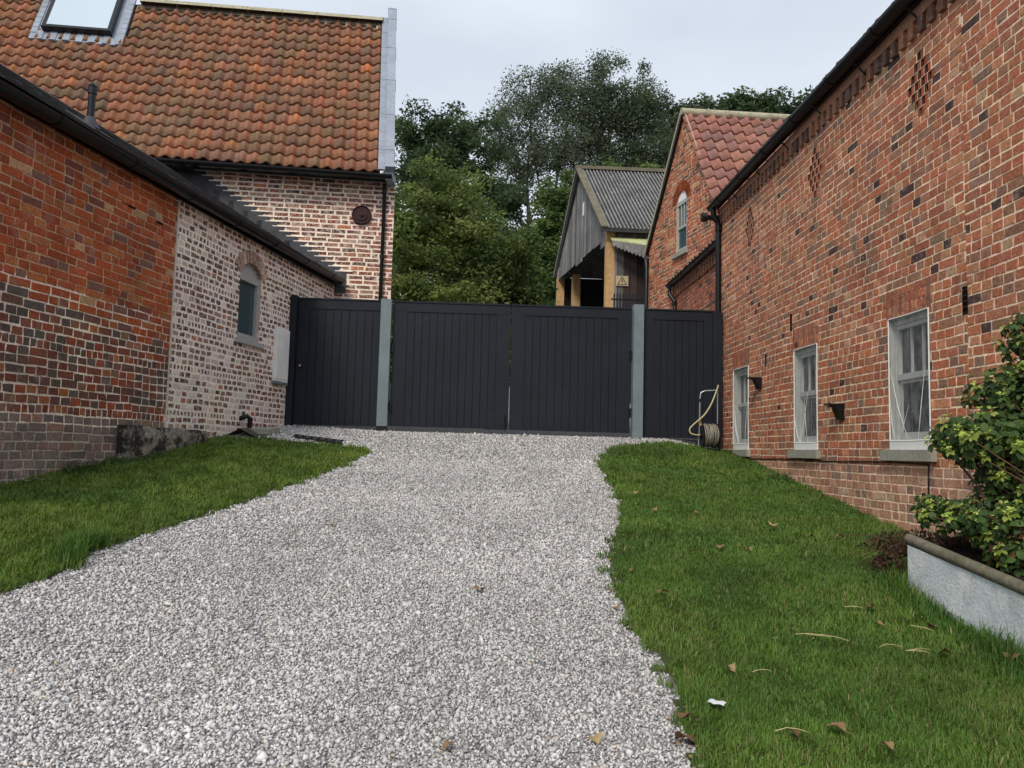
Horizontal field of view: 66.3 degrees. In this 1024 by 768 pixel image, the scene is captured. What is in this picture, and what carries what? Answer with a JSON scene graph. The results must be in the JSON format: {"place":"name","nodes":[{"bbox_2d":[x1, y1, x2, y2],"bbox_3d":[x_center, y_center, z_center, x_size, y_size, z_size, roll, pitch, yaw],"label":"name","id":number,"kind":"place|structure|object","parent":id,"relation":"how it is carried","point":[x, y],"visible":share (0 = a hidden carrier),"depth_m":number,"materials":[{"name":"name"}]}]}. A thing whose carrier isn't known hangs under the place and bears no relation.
{"place":"outdoors","nodes":[
{"label":"outdoors","id":0,"kind":"place"},
{"bbox_2d":[0,432,371,594],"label":"lawn","id":1,"kind":"structure","parent":0,"point":[128,538],"depth_m":5.96,"materials":[{"name":"plant"}]},
{"bbox_2d":[21,477,51,483],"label":"flowering weed","id":2,"kind":"object","parent":1,"relation":"on","point":[36,480],"visible":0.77,"depth_m":6.28,"materials":[{"name":"green plant"}]},
{"bbox_2d":[57,459,101,473],"bbox_3d":[-3.740,0.726,6.803,0.369,0.146,0.465,2,-5,-2],"label":"flowering weed","id":3,"kind":"object","parent":1,"relation":"on","point":[82,464],"visible":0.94,"depth_m":6.78,"materials":[{"name":"green plant"}]},
{"bbox_2d":[91,456,131,466],"bbox_3d":[-3.683,0.716,7.197,0.400,0.101,0.451,2,-5,-2],"label":"weed","id":4,"kind":"object","parent":1,"relation":"on","point":[116,460],"visible":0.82,"depth_m":7.21,"materials":[{"name":"green plant"}]},
{"bbox_2d":[112,450,166,460],"bbox_3d":[-3.611,0.700,7.602,0.492,0.140,0.644,2,-5,-2],"label":"weed","id":5,"kind":"object","parent":1,"relation":"on","point":[146,455],"visible":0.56,"depth_m":7.55,"materials":[{"name":"green plant"}]},
{"bbox_2d":[115,425,207,460],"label":"stone plinth","id":6,"kind":"structure","parent":1,"relation":"on","point":[134,440],"depth_m":7.77,"materials":[{"name":"grey stone"}]},
{"bbox_2d":[292,434,343,444],"bbox_3d":[-2.442,0.698,9.881,0.604,0.124,0.240,2,-5,-5],"label":"drain cover","id":7,"kind":"object","parent":1,"relation":"on","point":[317,439],"visible":0.99,"depth_m":9.81,"materials":[{"name":"black metal"}]},
{"bbox_2d":[0,424,724,767],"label":"gravel driveway","id":8,"kind":"structure","parent":0,"point":[477,431],"depth_m":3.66,"materials":[{"name":"grey gravel"}]},
{"bbox_2d":[225,428,261,437],"bbox_3d":[-3.259,0.590,9.555,0.370,0.128,0.300,2,-5,-2],"label":"gully cover","id":9,"kind":"object","parent":8,"relation":"on","point":[250,432],"visible":0.81,"depth_m":9.47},
{"bbox_2d":[244,427,279,433],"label":"gully slab","id":10,"kind":"structure","parent":8,"relation":"on","point":[262,430],"depth_m":9.70,"materials":[{"name":"concrete"}]},
{"bbox_2d":[293,297,380,426],"bbox_3d":[-2.511,-0.320,11.294,1.185,1.837,0.105,2,-5,-2],"label":"fence panel","id":11,"kind":"object","parent":8,"relation":"on","point":[337,366],"visible":0.92,"depth_m":11.30,"materials":[{"name":"paint"}]},
{"bbox_2d":[376,299,392,430],"bbox_3d":[-1.838,-0.104,11.258,0.156,2.245,0.133,2,-5,-2],"label":"gate post","id":12,"kind":"object","parent":8,"relation":"on","point":[384,364],"visible":0.82,"depth_m":11.21,"materials":[{"name":"paint"}]},
{"bbox_2d":[388,300,510,430],"bbox_3d":[-0.897,-0.266,11.345,1.724,1.852,0.097,2,-5,-2],"label":"gate leaf","id":13,"kind":"object","parent":12,"relation":"attached to","point":[450,364],"visible":1,"depth_m":11.35,"materials":[{"name":"paint"}]},
{"bbox_2d":[437,740,454,752],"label":"fallen leaf","id":14,"kind":"object","parent":8,"relation":"on","point":[446,743],"visible":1,"depth_m":2.81,"materials":[{"name":"brown plant"}]},
{"bbox_2d":[588,731,601,743],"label":"fallen leaf","id":15,"kind":"object","parent":8,"relation":"on","point":[596,738],"visible":1,"depth_m":2.89,"materials":[{"name":"beige plant"}]},
{"bbox_2d":[630,304,643,438],"bbox_3d":[1.812,0.025,11.350,0.153,2.355,0.163,2,-5,-2],"label":"gate post","id":16,"kind":"object","parent":8,"relation":"on","point":[636,427],"visible":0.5,"depth_m":11.30,"materials":[{"name":"paint"}]},
{"bbox_2d":[509,304,631,432],"bbox_3d":[0.859,-0.226,11.398,1.764,1.832,0.097,2,-5,-2],"label":"gate leaf","id":17,"kind":"object","parent":16,"relation":"attached to","point":[569,368],"visible":1,"depth_m":11.40,"materials":[{"name":"paint"}]},
{"bbox_2d":[643,308,722,448],"bbox_3d":[2.482,-0.084,11.445,1.165,2.022,0.095,2,-5,-2],"label":"fence panel","id":18,"kind":"object","parent":8,"relation":"on","point":[683,361],"visible":0.79,"depth_m":11.45,"materials":[{"name":"paint"}]},
{"bbox_2d":[674,731,697,742],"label":"fallen leaf","id":19,"kind":"object","parent":8,"relation":"on","point":[677,734],"visible":1,"depth_m":2.91,"materials":[{"name":"brown plant"}]},
{"bbox_2d":[689,385,720,450],"bbox_3d":[2.695,0.471,11.001,0.458,0.933,0.335,2,-5,-2],"label":"hose reel","id":20,"kind":"object","parent":8,"relation":"on","point":[708,435],"visible":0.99,"depth_m":10.91,"materials":[{"name":"metal"}]},
{"bbox_2d":[136,0,893,294],"label":"sky","id":21,"kind":"structure","parent":0,"point":[460,50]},
{"bbox_2d":[388,364,697,441],"bbox_3d":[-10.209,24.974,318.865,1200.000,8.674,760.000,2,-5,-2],"label":"ground","id":22,"kind":"structure","parent":0,"point":[442,427],"depth_m":13.84,"materials":[{"name":"grey gravel"}]},
{"bbox_2d":[0,63,344,484],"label":"brick outbuilding","id":23,"kind":"structure","parent":22,"relation":"on","point":[138,286],"depth_m":7.46,"materials":[{"name":"brick"}]},
{"bbox_2d":[234,263,264,348],"bbox_3d":[-3.375,-1.019,10.050,0.140,1.055,0.709,1,-5,9],"label":"window","id":24,"kind":"structure","parent":23,"relation":"in","point":[249,281],"depth_m":10.11,"materials":[{"name":"paint"}]},
{"bbox_2d":[284,295,298,425],"bbox_3d":[-3.186,-0.133,11.209,0.160,2.284,0.158,2,-5,-2],"label":"corner post","id":25,"kind":"object","parent":23,"relation":"attached to","point":[290,387],"visible":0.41,"depth_m":11.17,"materials":[{"name":"paint"}]},
{"bbox_2d":[0,0,396,299],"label":"farmhouse","id":26,"kind":"object","parent":22,"relation":"on","point":[278,123],"visible":0.48,"depth_m":13.18,"materials":[{"name":"ceramic"}]},
{"bbox_2d":[390,148,512,382],"bbox_3d":[-2.467,-3.091,22.993,5.118,8.061,3.844,2,-5,-2],"label":"hawthorn bush","id":27,"kind":"object","parent":22,"relation":"on","point":[444,237],"visible":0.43,"depth_m":22.75,"materials":[{"name":"green plant"}]},
{"bbox_2d":[380,94,535,303],"bbox_3d":[-2.811,-6.606,34.611,8.266,12.523,5.083,2,-5,-2],"label":"broadleaf tree","id":28,"kind":"object","parent":22,"relation":"on","point":[462,144],"visible":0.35,"depth_m":34.34,"materials":[{"name":"green plant"}]},
{"bbox_2d":[430,206,559,386],"bbox_3d":[-0.575,-2.319,23.522,4.192,6.120,3.385,2,-5,-2],"label":"hawthorn bush","id":29,"kind":"object","parent":22,"relation":"on","point":[513,247],"visible":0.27,"depth_m":23.27,"materials":[{"name":"green plant"}]},
{"bbox_2d":[469,57,614,232],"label":"tall airy tree","id":30,"kind":"object","parent":22,"relation":"on","point":[557,154],"visible":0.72,"depth_m":42.86,"materials":[{"name":"green plant"}]},
{"bbox_2d":[509,168,574,374],"bbox_3d":[0.765,-4.092,29.932,4.673,8.254,3.147,2,-5,-2],"label":"leafy bush","id":31,"kind":"object","parent":22,"relation":"on","point":[549,226],"visible":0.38,"depth_m":29.53,"materials":[{"name":"green plant"}]},
{"bbox_2d":[553,165,664,401],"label":"timber barn","id":32,"kind":"structure","parent":22,"relation":"on","point":[610,211],"depth_m":22.72,"materials":[{"name":"grey wood"}]},
{"bbox_2d":[616,276,627,285],"bbox_3d":[2.901,-2.718,20.655,0.330,0.270,0.023,2,-5,-2],"label":"warning sign","id":33,"kind":"object","parent":32,"relation":"attached to","point":[621,280],"visible":1,"depth_m":20.66,"materials":[{"name":"metal"}]},
{"bbox_2d":[566,46,675,168],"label":"tall airy tree","id":34,"kind":"object","parent":22,"relation":"on","point":[625,116],"visible":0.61,"depth_m":43.36,"materials":[{"name":"green plant"}]},
{"bbox_2d":[586,157,665,168],"bbox_3d":[5.885,-5.306,36.791,7.271,10.537,3.710,2,-5,-2],"label":"leafy bush","id":35,"kind":"object","parent":22,"relation":"on","point":[642,165],"visible":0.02,"depth_m":36.42,"materials":[{"name":"green plant"}]},
{"bbox_2d":[611,293,648,400],"bbox_3d":[3.324,-0.907,19.490,1.750,2.660,0.060,2,-5,-2],"label":"metal railing","id":36,"kind":"object","parent":22,"relation":"on","point":[629,299],"visible":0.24,"depth_m":19.54,"materials":[{"name":"metal"}]},
{"bbox_2d":[665,238,714,310],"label":"brick wing","id":37,"kind":"structure","parent":22,"relation":"on","point":[690,285],"depth_m":14.11,"materials":[{"name":"red brick"}]},
{"bbox_2d":[658,92,736,149],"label":"broadleaf tree","id":38,"kind":"object","parent":22,"relation":"on","point":[704,103],"visible":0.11,"depth_m":46.97,"materials":[{"name":"green plant"}]},
{"bbox_2d":[644,108,792,308],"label":"gabled building","id":39,"kind":"structure","parent":22,"relation":"on","point":[712,153],"depth_m":15.88,"materials":[{"name":"brick"}]},
{"bbox_2d":[676,190,686,252],"bbox_3d":[3.480,-3.324,15.938,0.055,1.285,0.489,3,-5,-13],"label":"window","id":40,"kind":"structure","parent":39,"relation":"in","point":[682,201],"depth_m":15.99,"materials":[{"name":"paint"}]},
{"bbox_2d":[710,85,787,113],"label":"broadleaf tree","id":41,"kind":"object","parent":22,"relation":"on","point":[745,102],"visible":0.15,"depth_m":47.07,"materials":[{"name":"green plant"}]},
{"bbox_2d":[763,84,813,113],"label":"broadleaf tree","id":42,"kind":"object","parent":22,"relation":"on","point":[789,108],"visible":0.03,"depth_m":47.52,"materials":[{"name":"green plant"}]},
{"bbox_2d":[706,0,1023,537],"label":"brick barn","id":43,"kind":"structure","parent":22,"relation":"on","point":[869,259],"depth_m":6.88,"materials":[{"name":"brick"}]},
{"bbox_2d":[733,365,748,449],"bbox_3d":[3.145,0.332,10.626,0.129,1.116,0.643,2,-5,-2],"label":"window","id":44,"kind":"structure","parent":43,"relation":"in","point":[740,383],"depth_m":10.83,"materials":[{"name":"paint"}]},
{"bbox_2d":[793,343,817,449],"bbox_3d":[3.216,0.151,8.468,0.125,1.118,0.625,2,-5,-2],"label":"window","id":45,"kind":"structure","parent":43,"relation":"in","point":[805,358],"depth_m":8.62,"materials":[{"name":"paint"}]},
{"bbox_2d":[888,307,931,449],"bbox_3d":[3.280,-0.023,6.397,0.129,1.119,0.623,2,-5,-2],"label":"window","id":46,"kind":"structure","parent":43,"relation":"in","point":[909,358],"depth_m":6.50,"materials":[{"name":"paint"}]},
{"bbox_2d":[904,534,1023,652],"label":"rendered planter","id":47,"kind":"object","parent":22,"relation":"on","point":[965,581],"visible":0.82,"depth_m":4.24,"materials":[{"name":"concrete"}]},
{"bbox_2d":[910,307,1023,576],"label":"climbing shrub","id":48,"kind":"object","parent":47,"relation":"in","point":[992,443],"visible":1,"depth_m":4.42,"materials":[{"name":"green plant"}]},
{"bbox_2d":[508,377,697,440],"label":"gravel yard","id":49,"kind":"structure","parent":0,"point":[695,439],"depth_m":12.78,"materials":[{"name":"grey gravel"}]},
{"bbox_2d":[590,440,1023,767],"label":"lawn","id":50,"kind":"structure","parent":0,"point":[668,659],"depth_m":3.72,"materials":[{"name":"plant"}]},
{"bbox_2d":[673,710,689,717],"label":"fallen leaf","id":51,"kind":"object","parent":50,"relation":"on","point":[682,714],"visible":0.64,"depth_m":3.09,"materials":[{"name":"brown plant"}]},
{"bbox_2d":[707,699,725,705],"bbox_3d":[0.824,1.286,3.161,0.072,0.011,0.050,2,-1,27],"label":"paper scrap","id":52,"kind":"object","parent":50,"relation":"on","point":[714,701],"visible":1,"depth_m":3.17,"materials":[{"name":"white paper"}]},
{"bbox_2d":[725,663,737,674],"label":"fallen leaf","id":53,"kind":"object","parent":50,"relation":"on","point":[732,667],"visible":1,"depth_m":3.50,"materials":[{"name":"beige plant"}]},
{"bbox_2d":[768,521,778,527],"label":"fallen leaf","id":54,"kind":"object","parent":50,"relation":"on","point":[771,524],"visible":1,"depth_m":6.30,"materials":[{"name":"beige plant"}]},
{"bbox_2d":[769,471,791,479],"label":"weed","id":55,"kind":"object","parent":50,"relation":"on","point":[775,475],"visible":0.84,"depth_m":8.79,"materials":[{"name":"green plant"}]},
{"bbox_2d":[775,727,807,731],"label":"straw stalk","id":56,"kind":"object","parent":50,"relation":"on","point":[790,728],"visible":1,"depth_m":2.96,"materials":[{"name":"beige plant"}]},
{"bbox_2d":[789,729,799,735],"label":"fallen leaf","id":57,"kind":"object","parent":50,"relation":"on","point":[796,732],"visible":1,"depth_m":2.94,"materials":[{"name":"brown plant"}]},
{"bbox_2d":[806,634,848,640],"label":"straw stalk","id":58,"kind":"object","parent":50,"relation":"on","point":[825,635],"visible":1,"depth_m":3.93,"materials":[{"name":"beige plant"}]},
{"bbox_2d":[826,721,850,733],"bbox_3d":[1.227,1.299,2.962,0.074,0.033,0.091,1,-5,3],"label":"fallen leaf","id":59,"kind":"object","parent":50,"relation":"on","point":[842,725],"visible":1,"depth_m":2.97,"materials":[{"name":"brown plant"}]},
{"bbox_2d":[882,741,893,748],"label":"fallen leaf","id":60,"kind":"object","parent":50,"relation":"on","point":[890,744],"visible":1,"depth_m":2.86,"materials":[{"name":"brown plant"}]},
{"bbox_2d":[839,528,971,574],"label":"mulch","id":61,"kind":"object","parent":50,"relation":"on","point":[894,545],"visible":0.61,"depth_m":5.04,"materials":[{"name":"brown plant"}]},
{"bbox_2d":[1003,652,1021,659],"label":"fallen leaf","id":62,"kind":"object","parent":50,"relation":"on","point":[1014,655],"visible":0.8,"depth_m":3.71,"materials":[{"name":"brown plant"}]}
]}

